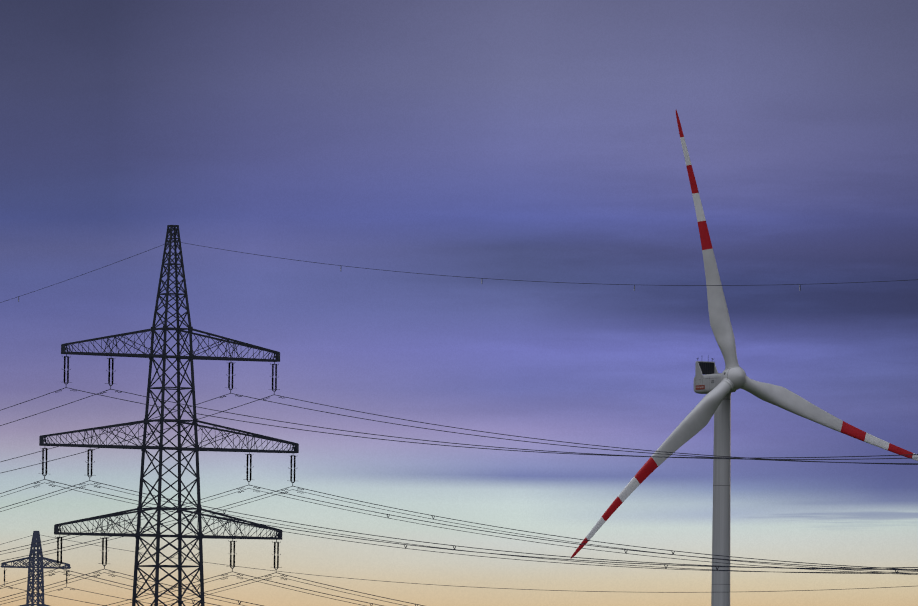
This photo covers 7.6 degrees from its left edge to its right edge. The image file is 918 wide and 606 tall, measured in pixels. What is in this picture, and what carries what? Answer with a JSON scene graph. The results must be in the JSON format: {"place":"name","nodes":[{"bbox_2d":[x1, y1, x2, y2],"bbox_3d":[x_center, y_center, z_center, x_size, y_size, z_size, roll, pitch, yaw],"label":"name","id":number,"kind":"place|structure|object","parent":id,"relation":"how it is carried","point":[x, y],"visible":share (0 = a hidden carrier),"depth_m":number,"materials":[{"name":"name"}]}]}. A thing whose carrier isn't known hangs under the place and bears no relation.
{"place":"outdoors","nodes":[
{"label":"outdoors","id":0,"kind":"place"},
{"bbox_2d":[0,0,917,605],"label":"sky","id":1,"kind":"structure","parent":0,"point":[528,141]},
{"bbox_2d":[711,395,730,605],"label":"wind turbine tower","id":2,"kind":"structure","parent":0,"point":[720,592],"depth_m":1412.72,"materials":[{"name":"white metal"}]},
{"bbox_2d":[694,358,735,394],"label":"nacelle","id":3,"kind":"object","parent":2,"relation":"on","point":[708,381],"visible":0.77,"depth_m":1419.70,"materials":[{"name":"white metal"}]},
{"bbox_2d":[570,110,917,558],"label":"turbine rotor","id":4,"kind":"object","parent":3,"relation":"attached to","point":[696,420],"visible":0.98,"depth_m":1411.75,"materials":[{"name":"white metal"}]},
{"bbox_3d":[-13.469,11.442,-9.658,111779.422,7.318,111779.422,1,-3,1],"label":"ground","id":5,"kind":"structure","parent":0,"visible":0},
{"bbox_2d":[0,531,70,605],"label":"pylon","id":6,"kind":"object","parent":5,"relation":"on","point":[38,560],"visible":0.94,"depth_m":991.13,"materials":[{"name":"metal"}]},
{"bbox_2d":[0,534,911,605],"bbox_3d":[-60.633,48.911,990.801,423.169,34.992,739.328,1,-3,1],"label":"power lines","id":7,"kind":"object","parent":6,"relation":"attached to","point":[375,580],"visible":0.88,"depth_m":908.05,"materials":[{"name":"black metal"}]},
{"bbox_2d":[39,225,298,605],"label":"pylon","id":8,"kind":"object","parent":5,"relation":"on","point":[195,450],"visible":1,"depth_m":820.06,"materials":[{"name":"metal"}]},
{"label":"main pylon","id":9,"kind":"object","parent":5,"relation":"on","visible":0},
{"bbox_2d":[0,241,917,605],"bbox_3d":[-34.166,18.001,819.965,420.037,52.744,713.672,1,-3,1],"label":"power lines","id":10,"kind":"object","parent":9,"relation":"attached to","point":[844,569],"visible":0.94,"depth_m":768.04,"materials":[{"name":"black metal"}]}
]}

